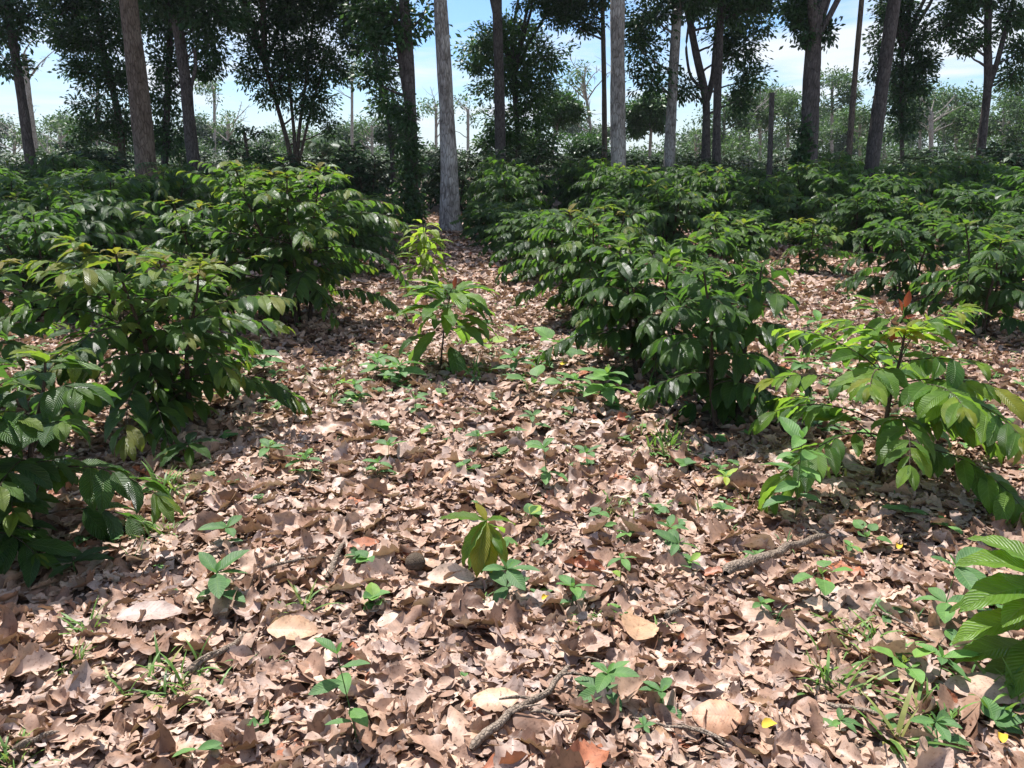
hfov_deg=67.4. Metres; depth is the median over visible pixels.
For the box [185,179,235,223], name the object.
coffee bush
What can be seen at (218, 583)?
weed seedling
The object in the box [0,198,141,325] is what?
coffee bush
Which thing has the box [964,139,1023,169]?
coffee bush
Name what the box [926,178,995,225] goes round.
coffee bush
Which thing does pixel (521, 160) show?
coffee bush
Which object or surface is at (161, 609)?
dry leaf
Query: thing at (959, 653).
weed seedling
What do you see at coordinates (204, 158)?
coffee bush
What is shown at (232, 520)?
weed seedling
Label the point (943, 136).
distant tree
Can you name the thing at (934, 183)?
coffee bush
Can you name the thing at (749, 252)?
coffee bush
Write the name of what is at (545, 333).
weed seedling
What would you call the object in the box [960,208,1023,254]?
coffee bush
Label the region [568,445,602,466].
weed seedling
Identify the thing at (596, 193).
coffee bush
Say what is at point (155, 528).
grass tuft
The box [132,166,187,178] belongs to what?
coffee bush
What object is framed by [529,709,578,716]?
fallen twig
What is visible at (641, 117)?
tall tree
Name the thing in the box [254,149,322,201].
coffee bush
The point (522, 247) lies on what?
coffee bush
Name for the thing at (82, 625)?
grass tuft
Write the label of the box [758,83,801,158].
distant tree
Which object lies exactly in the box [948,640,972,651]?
dry leaf
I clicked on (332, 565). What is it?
fallen twig
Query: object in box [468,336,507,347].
weed seedling
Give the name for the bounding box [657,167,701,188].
coffee bush
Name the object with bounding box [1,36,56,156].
bare tree
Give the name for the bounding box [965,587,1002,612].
weed seedling
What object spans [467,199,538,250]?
coffee bush
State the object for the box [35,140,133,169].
coffee bush
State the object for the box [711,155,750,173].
coffee bush
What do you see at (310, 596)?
grass tuft
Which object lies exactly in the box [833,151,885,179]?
coffee bush
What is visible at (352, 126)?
distant tree
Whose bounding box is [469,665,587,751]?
fallen branch
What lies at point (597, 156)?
coffee bush
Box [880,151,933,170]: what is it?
coffee bush
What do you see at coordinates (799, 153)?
climbing vine
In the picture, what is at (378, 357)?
weed seedling
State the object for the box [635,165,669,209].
coffee bush
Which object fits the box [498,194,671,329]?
coffee bush
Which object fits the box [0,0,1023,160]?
sky
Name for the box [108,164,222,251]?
coffee bush
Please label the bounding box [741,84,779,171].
bare tree
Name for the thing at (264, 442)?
weed seedling
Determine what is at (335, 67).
tall tree
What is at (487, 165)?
coffee bush
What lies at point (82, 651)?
grass tuft
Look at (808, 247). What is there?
coffee bush
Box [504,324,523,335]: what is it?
weed seedling
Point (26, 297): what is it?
coffee bush
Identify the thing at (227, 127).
distant tree
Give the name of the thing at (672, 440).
grass tuft
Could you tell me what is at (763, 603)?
weed seedling
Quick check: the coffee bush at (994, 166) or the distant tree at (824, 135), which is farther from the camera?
the distant tree at (824, 135)
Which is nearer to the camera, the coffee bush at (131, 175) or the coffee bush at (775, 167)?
the coffee bush at (131, 175)
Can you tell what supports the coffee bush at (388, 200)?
on the ground
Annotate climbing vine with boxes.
[388,99,431,225]
[788,112,819,176]
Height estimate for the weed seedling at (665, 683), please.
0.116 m
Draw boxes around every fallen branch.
[183,627,251,673]
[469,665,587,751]
[722,529,828,575]
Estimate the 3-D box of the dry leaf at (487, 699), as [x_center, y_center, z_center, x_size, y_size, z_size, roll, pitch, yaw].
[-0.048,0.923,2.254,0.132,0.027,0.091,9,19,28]
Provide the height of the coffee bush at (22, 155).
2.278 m
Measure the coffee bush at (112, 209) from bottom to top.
1.455 m
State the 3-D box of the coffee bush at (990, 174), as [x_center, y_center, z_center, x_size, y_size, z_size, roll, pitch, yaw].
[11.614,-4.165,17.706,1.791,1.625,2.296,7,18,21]
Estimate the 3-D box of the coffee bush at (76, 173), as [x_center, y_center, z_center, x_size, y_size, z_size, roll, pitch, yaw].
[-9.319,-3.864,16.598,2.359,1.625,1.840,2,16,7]
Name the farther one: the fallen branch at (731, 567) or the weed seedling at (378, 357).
the weed seedling at (378, 357)
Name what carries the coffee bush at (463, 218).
on the ground
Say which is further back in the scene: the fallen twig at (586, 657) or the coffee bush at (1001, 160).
the coffee bush at (1001, 160)
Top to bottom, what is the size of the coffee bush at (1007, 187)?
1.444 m
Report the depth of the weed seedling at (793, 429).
3.47 m
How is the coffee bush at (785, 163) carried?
on the ground
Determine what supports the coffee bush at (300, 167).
on the ground
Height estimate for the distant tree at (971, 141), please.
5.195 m
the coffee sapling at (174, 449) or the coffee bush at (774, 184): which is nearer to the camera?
the coffee sapling at (174, 449)
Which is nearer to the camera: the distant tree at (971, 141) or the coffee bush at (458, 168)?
the coffee bush at (458, 168)
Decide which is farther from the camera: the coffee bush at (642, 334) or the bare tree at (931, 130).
the bare tree at (931, 130)
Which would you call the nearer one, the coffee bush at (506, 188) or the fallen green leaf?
the fallen green leaf
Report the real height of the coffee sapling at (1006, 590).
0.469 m
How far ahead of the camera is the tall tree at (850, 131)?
22.38 m
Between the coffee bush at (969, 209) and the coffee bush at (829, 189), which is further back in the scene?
the coffee bush at (829, 189)
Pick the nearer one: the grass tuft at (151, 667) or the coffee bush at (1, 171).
the grass tuft at (151, 667)
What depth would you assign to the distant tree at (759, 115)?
59.61 m
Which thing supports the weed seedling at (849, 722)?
on the ground
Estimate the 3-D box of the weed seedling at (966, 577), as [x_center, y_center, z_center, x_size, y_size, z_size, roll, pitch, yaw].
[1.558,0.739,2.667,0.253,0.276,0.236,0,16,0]
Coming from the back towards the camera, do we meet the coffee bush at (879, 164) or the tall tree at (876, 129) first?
the coffee bush at (879, 164)
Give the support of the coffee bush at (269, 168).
on the ground
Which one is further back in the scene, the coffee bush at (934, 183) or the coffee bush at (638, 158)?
the coffee bush at (638, 158)
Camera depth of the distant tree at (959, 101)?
57.93 m
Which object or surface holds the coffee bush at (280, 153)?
on the ground
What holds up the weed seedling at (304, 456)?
on the ground
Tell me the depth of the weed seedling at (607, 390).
5.01 m
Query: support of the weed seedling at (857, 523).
on the ground
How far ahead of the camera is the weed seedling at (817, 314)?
7.18 m
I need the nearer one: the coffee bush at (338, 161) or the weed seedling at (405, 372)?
the weed seedling at (405, 372)
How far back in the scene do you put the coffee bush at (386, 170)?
45.40 m
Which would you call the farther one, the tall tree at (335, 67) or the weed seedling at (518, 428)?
the tall tree at (335, 67)
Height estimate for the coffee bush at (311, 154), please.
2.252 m
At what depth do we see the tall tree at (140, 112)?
16.73 m
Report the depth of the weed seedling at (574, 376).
5.32 m
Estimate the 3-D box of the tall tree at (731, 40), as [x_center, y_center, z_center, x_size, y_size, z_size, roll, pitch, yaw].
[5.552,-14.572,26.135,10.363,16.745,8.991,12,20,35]
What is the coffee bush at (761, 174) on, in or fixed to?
on the ground
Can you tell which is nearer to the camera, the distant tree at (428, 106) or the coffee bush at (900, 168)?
the coffee bush at (900, 168)
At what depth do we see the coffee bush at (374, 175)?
24.48 m
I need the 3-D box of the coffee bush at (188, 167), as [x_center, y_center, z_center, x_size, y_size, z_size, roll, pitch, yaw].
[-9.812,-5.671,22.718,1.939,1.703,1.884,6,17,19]
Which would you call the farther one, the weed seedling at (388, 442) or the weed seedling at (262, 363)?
the weed seedling at (262, 363)
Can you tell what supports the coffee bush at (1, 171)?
on the ground
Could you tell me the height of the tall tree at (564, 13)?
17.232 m
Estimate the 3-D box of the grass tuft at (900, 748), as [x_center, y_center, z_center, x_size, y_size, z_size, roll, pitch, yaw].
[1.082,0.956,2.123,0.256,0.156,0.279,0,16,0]
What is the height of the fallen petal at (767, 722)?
0.018 m
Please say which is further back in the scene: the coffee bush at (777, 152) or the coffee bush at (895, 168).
the coffee bush at (777, 152)
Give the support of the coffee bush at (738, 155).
on the ground
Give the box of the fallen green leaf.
[880,504,929,514]
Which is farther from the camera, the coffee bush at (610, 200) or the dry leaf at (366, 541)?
the coffee bush at (610, 200)
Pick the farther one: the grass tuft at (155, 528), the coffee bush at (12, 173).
the coffee bush at (12, 173)
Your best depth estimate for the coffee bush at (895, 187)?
15.19 m
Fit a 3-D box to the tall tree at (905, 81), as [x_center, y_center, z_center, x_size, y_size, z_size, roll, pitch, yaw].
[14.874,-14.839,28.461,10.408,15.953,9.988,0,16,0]
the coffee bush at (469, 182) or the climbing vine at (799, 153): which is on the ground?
the coffee bush at (469, 182)
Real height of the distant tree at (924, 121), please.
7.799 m
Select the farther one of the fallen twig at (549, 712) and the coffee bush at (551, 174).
the coffee bush at (551, 174)
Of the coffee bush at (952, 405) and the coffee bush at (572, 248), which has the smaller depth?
the coffee bush at (952, 405)
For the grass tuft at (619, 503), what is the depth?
3.63 m
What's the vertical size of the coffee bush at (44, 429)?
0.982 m
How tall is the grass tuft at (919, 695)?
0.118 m
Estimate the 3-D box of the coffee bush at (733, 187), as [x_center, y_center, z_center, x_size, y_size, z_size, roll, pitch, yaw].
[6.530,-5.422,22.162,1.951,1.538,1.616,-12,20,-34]
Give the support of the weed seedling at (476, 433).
on the ground
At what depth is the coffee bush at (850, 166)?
20.83 m
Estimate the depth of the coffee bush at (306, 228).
7.16 m
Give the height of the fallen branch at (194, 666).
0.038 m
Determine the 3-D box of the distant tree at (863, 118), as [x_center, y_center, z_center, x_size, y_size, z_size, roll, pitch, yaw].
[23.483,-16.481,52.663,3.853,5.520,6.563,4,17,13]
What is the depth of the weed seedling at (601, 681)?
2.28 m
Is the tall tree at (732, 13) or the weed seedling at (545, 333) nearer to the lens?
the weed seedling at (545, 333)
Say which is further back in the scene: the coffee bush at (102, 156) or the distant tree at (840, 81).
the distant tree at (840, 81)
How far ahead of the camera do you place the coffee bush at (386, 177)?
37.31 m
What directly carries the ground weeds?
on the ground
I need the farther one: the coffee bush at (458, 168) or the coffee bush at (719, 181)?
the coffee bush at (458, 168)
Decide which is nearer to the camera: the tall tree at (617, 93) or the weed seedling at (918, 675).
the weed seedling at (918, 675)
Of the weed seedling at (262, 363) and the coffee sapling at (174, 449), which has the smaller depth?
the coffee sapling at (174, 449)
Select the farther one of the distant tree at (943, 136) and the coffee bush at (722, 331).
the distant tree at (943, 136)
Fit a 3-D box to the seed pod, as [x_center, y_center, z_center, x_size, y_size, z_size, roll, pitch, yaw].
[-0.383,0.706,3.043,0.079,0.077,0.080,0,16,0]
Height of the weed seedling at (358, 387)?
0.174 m
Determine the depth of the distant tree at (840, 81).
61.30 m
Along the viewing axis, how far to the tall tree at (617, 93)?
18.57 m
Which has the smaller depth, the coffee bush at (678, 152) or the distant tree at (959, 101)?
the coffee bush at (678, 152)
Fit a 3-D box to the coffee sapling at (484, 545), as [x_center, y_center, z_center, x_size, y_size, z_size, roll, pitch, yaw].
[-0.114,0.642,3.007,0.301,0.311,0.181,-8,18,-25]
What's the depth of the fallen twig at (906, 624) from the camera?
2.63 m
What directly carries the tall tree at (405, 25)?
on the ground
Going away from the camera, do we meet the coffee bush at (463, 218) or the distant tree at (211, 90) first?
the coffee bush at (463, 218)
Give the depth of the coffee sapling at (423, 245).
9.40 m
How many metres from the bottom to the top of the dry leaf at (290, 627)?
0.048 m
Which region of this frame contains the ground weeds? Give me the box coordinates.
[0,280,1023,756]
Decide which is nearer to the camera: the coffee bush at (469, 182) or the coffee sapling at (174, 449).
the coffee sapling at (174, 449)
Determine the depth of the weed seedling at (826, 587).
2.81 m
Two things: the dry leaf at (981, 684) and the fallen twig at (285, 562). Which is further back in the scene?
the fallen twig at (285, 562)
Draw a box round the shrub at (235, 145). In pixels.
[204,122,276,167]
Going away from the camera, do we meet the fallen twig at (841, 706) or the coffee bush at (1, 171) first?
the fallen twig at (841, 706)
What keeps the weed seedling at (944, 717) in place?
on the ground
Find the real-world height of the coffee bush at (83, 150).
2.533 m
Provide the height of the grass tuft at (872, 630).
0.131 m
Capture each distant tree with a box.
[0,109,44,165]
[37,133,66,154]
[39,111,84,150]
[193,70,230,157]
[206,102,254,158]
[247,136,287,160]
[331,55,368,156]
[342,108,385,154]
[416,87,454,149]
[453,91,490,158]
[681,122,712,157]
[685,96,762,167]
[721,74,801,161]
[721,124,766,163]
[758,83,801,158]
[787,123,841,151]
[819,62,870,152]
[824,100,889,157]
[854,121,898,164]
[899,86,941,153]
[917,87,977,150]
[932,80,992,160]
[947,110,993,158]
[968,91,1023,155]
[991,64,1023,142]
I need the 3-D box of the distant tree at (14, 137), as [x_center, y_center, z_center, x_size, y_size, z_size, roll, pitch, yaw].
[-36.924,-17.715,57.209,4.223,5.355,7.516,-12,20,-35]
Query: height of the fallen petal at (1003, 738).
0.017 m
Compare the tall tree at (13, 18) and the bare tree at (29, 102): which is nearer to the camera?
the tall tree at (13, 18)
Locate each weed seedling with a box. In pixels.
[197,550,248,601]
[198,515,242,541]
[231,347,285,377]
[259,438,284,462]
[285,451,322,471]
[308,637,369,741]
[333,378,352,390]
[341,378,374,401]
[359,350,397,373]
[362,456,396,474]
[375,437,407,457]
[379,356,426,381]
[402,392,429,414]
[465,430,493,451]
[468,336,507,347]
[482,558,539,601]
[492,345,535,372]
[503,426,527,436]
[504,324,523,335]
[505,365,561,395]
[519,409,550,427]
[525,438,567,484]
[534,327,587,359]
[552,575,595,605]
[555,372,590,393]
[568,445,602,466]
[574,661,639,710]
[578,364,633,406]
[607,552,636,584]
[639,677,681,719]
[653,529,699,567]
[656,514,688,545]
[680,552,700,569]
[713,468,739,491]
[742,549,764,557]
[752,596,774,611]
[759,417,831,516]
[779,351,821,371]
[793,560,852,596]
[800,310,835,333]
[823,708,862,732]
[852,519,891,543]
[872,646,935,683]
[876,342,903,364]
[905,331,933,350]
[910,710,971,756]
[913,547,985,623]
[916,643,978,679]
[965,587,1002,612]
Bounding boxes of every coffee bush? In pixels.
[0,148,51,174]
[0,153,46,177]
[0,160,43,182]
[0,163,15,174]
[0,166,19,198]
[0,170,36,197]
[0,176,44,243]
[0,181,100,290]
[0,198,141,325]
[0,235,311,468]
[0,258,70,389]
[0,343,183,587]
[1,173,85,213]
[15,151,104,189]
[15,186,184,304]
[29,172,164,264]
[34,155,95,176]
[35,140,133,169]
[36,166,121,196]
[42,142,130,171]
[67,144,134,178]
[82,147,134,173]
[82,168,133,191]
[94,158,128,178]
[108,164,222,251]
[118,170,228,244]
[131,196,291,325]
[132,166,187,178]
[145,157,409,328]
[158,162,205,184]
[168,148,221,177]
[182,174,249,226]
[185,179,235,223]
[200,152,237,175]
[208,159,270,209]
[217,155,242,167]
[219,162,271,221]
[221,150,270,164]
[227,153,300,201]
[234,161,294,207]
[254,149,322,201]
[269,150,307,165]
[271,154,324,197]
[277,199,405,279]
[302,150,333,191]
[304,140,390,204]
[320,149,403,211]
[324,195,408,256]
[332,154,390,195]
[349,192,411,238]
[366,156,402,193]
[376,154,403,186]
[397,148,472,205]
[419,147,479,194]
[419,147,490,211]
[423,144,477,199]
[449,200,515,240]
[461,153,482,181]
[461,163,492,209]
[462,168,552,228]
[464,155,526,218]
[466,140,578,211]
[466,150,526,193]
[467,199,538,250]
[471,157,557,209]
[478,209,576,264]
[487,208,607,284]
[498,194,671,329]
[506,150,561,204]
[531,228,763,408]
[540,152,590,199]
[540,160,563,191]
[545,159,593,216]
[558,155,642,213]
[568,160,659,225]
[570,145,637,170]
[574,169,616,216]
[585,195,656,243]
[587,162,685,234]
[622,178,721,260]
[626,149,684,188]
[626,154,662,166]
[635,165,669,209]
[635,259,821,430]
[651,156,679,175]
[657,162,740,221]
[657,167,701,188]
[660,147,699,168]
[665,212,781,300]
[668,165,757,228]
[675,152,731,210]
[675,159,711,171]
[693,209,790,259]
[710,147,762,182]
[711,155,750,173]
[715,169,760,211]
[718,174,804,234]
[721,149,754,167]
[721,162,785,219]
[723,154,786,183]
[748,290,1023,523]
[754,172,822,221]
[756,193,848,246]
[758,143,822,180]
[759,150,789,178]
[765,218,860,277]
[767,159,853,221]
[772,147,858,175]
[790,168,878,229]
[794,150,863,191]
[816,192,916,254]
[818,157,878,192]
[829,172,935,237]
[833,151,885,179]
[833,213,976,302]
[842,153,888,178]
[858,162,942,214]
[874,197,969,260]
[879,164,919,176]
[880,147,957,176]
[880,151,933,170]
[882,166,968,216]
[886,149,930,165]
[896,219,1023,339]
[898,153,969,177]
[899,144,975,183]
[906,163,956,197]
[925,182,1010,255]
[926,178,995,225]
[930,153,1010,212]
[940,150,973,169]
[942,231,1023,303]
[955,162,1013,182]
[960,177,1023,222]
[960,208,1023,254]
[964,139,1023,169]
[968,152,1023,165]
[975,166,1023,241]
[979,167,1023,209]
[985,146,1022,164]
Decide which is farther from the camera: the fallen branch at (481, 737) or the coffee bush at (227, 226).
the coffee bush at (227, 226)
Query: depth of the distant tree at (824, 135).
53.05 m
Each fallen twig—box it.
[12,730,59,750]
[263,556,327,568]
[325,541,345,579]
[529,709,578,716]
[551,623,607,662]
[633,717,725,739]
[663,594,693,618]
[681,724,729,746]
[788,569,853,605]
[826,702,879,715]
[877,609,948,648]
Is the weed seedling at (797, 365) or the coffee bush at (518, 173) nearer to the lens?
the weed seedling at (797, 365)
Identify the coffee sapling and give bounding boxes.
[40,546,113,579]
[152,432,219,468]
[394,219,455,289]
[394,276,499,378]
[439,502,514,577]
[949,535,1023,698]
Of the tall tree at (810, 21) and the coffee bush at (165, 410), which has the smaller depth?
the coffee bush at (165, 410)
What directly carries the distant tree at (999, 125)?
on the ground
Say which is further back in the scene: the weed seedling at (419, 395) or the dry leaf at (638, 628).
the weed seedling at (419, 395)
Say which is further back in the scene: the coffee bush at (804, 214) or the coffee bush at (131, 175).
the coffee bush at (131, 175)
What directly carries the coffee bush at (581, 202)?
on the ground
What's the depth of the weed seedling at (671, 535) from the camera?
3.11 m
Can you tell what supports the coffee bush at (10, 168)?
on the ground
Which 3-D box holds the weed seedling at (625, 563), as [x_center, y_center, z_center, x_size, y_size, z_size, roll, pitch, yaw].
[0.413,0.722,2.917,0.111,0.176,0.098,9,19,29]
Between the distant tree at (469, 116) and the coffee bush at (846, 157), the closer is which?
the coffee bush at (846, 157)
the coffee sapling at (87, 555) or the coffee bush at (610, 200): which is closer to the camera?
the coffee sapling at (87, 555)
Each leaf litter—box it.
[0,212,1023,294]
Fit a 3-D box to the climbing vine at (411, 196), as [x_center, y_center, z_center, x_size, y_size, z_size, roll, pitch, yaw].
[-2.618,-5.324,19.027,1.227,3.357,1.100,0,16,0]
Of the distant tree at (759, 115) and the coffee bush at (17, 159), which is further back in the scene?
the distant tree at (759, 115)
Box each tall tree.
[0,0,57,169]
[28,0,149,171]
[101,0,260,176]
[109,0,237,165]
[119,0,158,226]
[218,0,357,201]
[317,0,404,203]
[336,0,461,222]
[434,0,462,231]
[450,0,579,166]
[492,0,505,163]
[510,0,631,157]
[527,88,595,176]
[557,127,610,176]
[610,0,625,188]
[624,0,733,173]
[625,92,677,160]
[664,0,782,165]
[695,0,784,194]
[770,0,845,183]
[846,0,863,171]
[858,0,945,162]
[862,0,900,180]
[920,0,1023,163]
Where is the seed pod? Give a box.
[405,552,425,571]
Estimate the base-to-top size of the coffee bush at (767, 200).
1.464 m
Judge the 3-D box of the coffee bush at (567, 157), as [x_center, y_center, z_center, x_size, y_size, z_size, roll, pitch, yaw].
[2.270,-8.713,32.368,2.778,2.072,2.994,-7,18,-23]
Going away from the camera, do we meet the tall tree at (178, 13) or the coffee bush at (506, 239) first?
the coffee bush at (506, 239)
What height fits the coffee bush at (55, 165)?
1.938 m
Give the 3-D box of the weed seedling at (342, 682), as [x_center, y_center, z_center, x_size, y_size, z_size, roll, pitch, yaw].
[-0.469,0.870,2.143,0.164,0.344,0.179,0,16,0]
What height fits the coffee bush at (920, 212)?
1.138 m
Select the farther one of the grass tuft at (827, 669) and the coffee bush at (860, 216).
the coffee bush at (860, 216)
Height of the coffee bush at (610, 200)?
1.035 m
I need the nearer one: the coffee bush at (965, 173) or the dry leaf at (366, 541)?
the dry leaf at (366, 541)
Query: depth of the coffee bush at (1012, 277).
8.87 m
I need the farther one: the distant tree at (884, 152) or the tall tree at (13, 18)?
the distant tree at (884, 152)
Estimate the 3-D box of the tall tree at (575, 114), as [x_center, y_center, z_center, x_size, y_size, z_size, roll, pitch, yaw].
[2.503,-12.691,40.179,3.242,5.213,2.984,11,19,32]
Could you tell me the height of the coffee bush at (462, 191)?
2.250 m
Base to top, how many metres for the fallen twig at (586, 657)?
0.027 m
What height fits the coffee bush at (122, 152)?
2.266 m
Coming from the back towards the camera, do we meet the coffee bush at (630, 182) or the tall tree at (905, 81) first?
the tall tree at (905, 81)
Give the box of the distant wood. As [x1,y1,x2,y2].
[0,76,1023,177]
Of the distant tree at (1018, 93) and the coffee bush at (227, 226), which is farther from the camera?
the distant tree at (1018, 93)
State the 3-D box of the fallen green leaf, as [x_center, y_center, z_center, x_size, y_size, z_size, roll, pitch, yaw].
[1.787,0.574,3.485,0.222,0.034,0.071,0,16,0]
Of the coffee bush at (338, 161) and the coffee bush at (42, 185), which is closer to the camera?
the coffee bush at (42, 185)
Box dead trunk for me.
[766,93,774,184]
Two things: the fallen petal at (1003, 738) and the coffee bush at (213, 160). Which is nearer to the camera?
the fallen petal at (1003, 738)
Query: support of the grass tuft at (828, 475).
on the ground
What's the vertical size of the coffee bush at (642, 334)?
1.224 m
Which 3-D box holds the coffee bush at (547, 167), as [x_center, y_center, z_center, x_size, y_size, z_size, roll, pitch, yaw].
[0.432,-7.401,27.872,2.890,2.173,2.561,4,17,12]
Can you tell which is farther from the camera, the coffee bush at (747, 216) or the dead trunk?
the dead trunk
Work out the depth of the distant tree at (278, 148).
65.92 m
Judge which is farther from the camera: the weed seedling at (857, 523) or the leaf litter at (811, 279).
the leaf litter at (811, 279)
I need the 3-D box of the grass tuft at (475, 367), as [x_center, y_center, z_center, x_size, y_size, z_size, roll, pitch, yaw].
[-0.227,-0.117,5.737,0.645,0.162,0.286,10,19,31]
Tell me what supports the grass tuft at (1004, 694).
on the ground
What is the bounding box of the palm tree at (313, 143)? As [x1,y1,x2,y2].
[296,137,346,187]
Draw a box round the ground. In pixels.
[0,161,1023,767]
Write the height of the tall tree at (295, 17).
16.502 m
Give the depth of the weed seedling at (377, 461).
3.88 m
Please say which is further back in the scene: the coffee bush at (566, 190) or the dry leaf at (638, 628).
the coffee bush at (566, 190)
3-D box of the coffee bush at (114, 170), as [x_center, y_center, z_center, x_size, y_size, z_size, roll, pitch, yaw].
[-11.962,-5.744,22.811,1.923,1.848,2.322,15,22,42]
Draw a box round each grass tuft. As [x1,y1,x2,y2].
[0,727,63,767]
[53,637,95,675]
[57,596,109,634]
[101,631,229,713]
[127,512,192,543]
[141,459,209,500]
[269,579,342,610]
[451,356,513,381]
[567,609,612,630]
[585,490,646,519]
[631,419,702,459]
[790,446,869,490]
[793,648,896,697]
[798,596,921,661]
[852,678,968,762]
[885,680,980,726]
[944,654,1023,733]
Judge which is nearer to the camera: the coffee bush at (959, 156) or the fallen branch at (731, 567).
the fallen branch at (731, 567)
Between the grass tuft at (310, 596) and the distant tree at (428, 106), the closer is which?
the grass tuft at (310, 596)
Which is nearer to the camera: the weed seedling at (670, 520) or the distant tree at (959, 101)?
the weed seedling at (670, 520)
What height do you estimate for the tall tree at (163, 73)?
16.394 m
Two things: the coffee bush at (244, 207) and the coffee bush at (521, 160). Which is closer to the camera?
the coffee bush at (244, 207)
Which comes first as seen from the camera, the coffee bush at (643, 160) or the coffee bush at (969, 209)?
the coffee bush at (969, 209)
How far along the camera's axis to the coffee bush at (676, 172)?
19.45 m
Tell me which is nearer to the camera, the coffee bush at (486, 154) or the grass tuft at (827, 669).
the grass tuft at (827, 669)
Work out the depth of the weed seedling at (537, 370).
5.30 m
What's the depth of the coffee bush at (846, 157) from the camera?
22.04 m
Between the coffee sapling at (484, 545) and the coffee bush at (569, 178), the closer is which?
the coffee sapling at (484, 545)
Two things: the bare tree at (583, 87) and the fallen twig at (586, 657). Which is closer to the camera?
the fallen twig at (586, 657)
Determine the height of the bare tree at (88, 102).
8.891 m
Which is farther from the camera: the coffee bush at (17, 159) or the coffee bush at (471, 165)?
the coffee bush at (471, 165)
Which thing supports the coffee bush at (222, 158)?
on the ground
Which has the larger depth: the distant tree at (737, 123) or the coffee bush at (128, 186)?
the distant tree at (737, 123)
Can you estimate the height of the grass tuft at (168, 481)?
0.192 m
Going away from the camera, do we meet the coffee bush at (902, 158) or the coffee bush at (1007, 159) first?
the coffee bush at (1007, 159)
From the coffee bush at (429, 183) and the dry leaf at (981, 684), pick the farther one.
the coffee bush at (429, 183)
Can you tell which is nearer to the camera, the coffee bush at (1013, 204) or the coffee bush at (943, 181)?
the coffee bush at (1013, 204)
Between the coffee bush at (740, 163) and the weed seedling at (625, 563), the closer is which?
the weed seedling at (625, 563)
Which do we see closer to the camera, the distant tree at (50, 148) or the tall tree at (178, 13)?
the tall tree at (178, 13)
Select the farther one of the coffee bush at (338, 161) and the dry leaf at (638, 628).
the coffee bush at (338, 161)
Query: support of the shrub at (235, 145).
on the ground
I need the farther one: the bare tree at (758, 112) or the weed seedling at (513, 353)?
the bare tree at (758, 112)
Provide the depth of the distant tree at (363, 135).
74.63 m
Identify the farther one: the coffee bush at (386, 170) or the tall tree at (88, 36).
the coffee bush at (386, 170)
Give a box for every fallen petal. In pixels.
[762,717,776,727]
[998,732,1007,742]
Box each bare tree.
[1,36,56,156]
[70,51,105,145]
[555,50,610,136]
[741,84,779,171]
[921,96,971,156]
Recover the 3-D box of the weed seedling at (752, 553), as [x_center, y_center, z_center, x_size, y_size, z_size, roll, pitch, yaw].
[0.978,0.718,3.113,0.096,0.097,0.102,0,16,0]
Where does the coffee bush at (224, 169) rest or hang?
on the ground
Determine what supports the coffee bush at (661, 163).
on the ground
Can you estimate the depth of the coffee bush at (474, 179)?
22.57 m
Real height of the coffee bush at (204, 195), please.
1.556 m
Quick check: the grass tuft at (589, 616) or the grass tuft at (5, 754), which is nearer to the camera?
the grass tuft at (5, 754)
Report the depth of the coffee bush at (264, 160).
24.27 m
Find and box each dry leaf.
[116,600,181,621]
[267,615,317,639]
[347,537,378,546]
[427,562,474,583]
[472,687,518,711]
[621,613,658,639]
[692,699,741,734]
[944,671,1023,704]
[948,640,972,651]
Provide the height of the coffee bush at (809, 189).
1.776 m
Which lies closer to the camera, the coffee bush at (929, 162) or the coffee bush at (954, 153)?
the coffee bush at (929, 162)
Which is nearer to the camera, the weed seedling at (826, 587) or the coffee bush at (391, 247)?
the weed seedling at (826, 587)
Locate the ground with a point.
(692, 755)
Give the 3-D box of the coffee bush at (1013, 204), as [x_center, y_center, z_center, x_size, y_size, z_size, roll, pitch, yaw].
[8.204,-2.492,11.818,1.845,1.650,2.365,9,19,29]
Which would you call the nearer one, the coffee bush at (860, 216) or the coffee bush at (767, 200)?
the coffee bush at (860, 216)
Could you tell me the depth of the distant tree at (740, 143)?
51.00 m
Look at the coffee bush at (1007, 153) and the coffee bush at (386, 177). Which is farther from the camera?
the coffee bush at (386, 177)
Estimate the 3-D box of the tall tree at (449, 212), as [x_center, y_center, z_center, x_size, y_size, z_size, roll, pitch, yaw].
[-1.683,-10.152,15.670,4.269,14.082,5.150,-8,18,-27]
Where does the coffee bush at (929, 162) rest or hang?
on the ground
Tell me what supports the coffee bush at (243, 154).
on the ground
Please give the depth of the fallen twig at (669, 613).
2.75 m
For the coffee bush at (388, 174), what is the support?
on the ground
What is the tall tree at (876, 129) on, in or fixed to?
on the ground

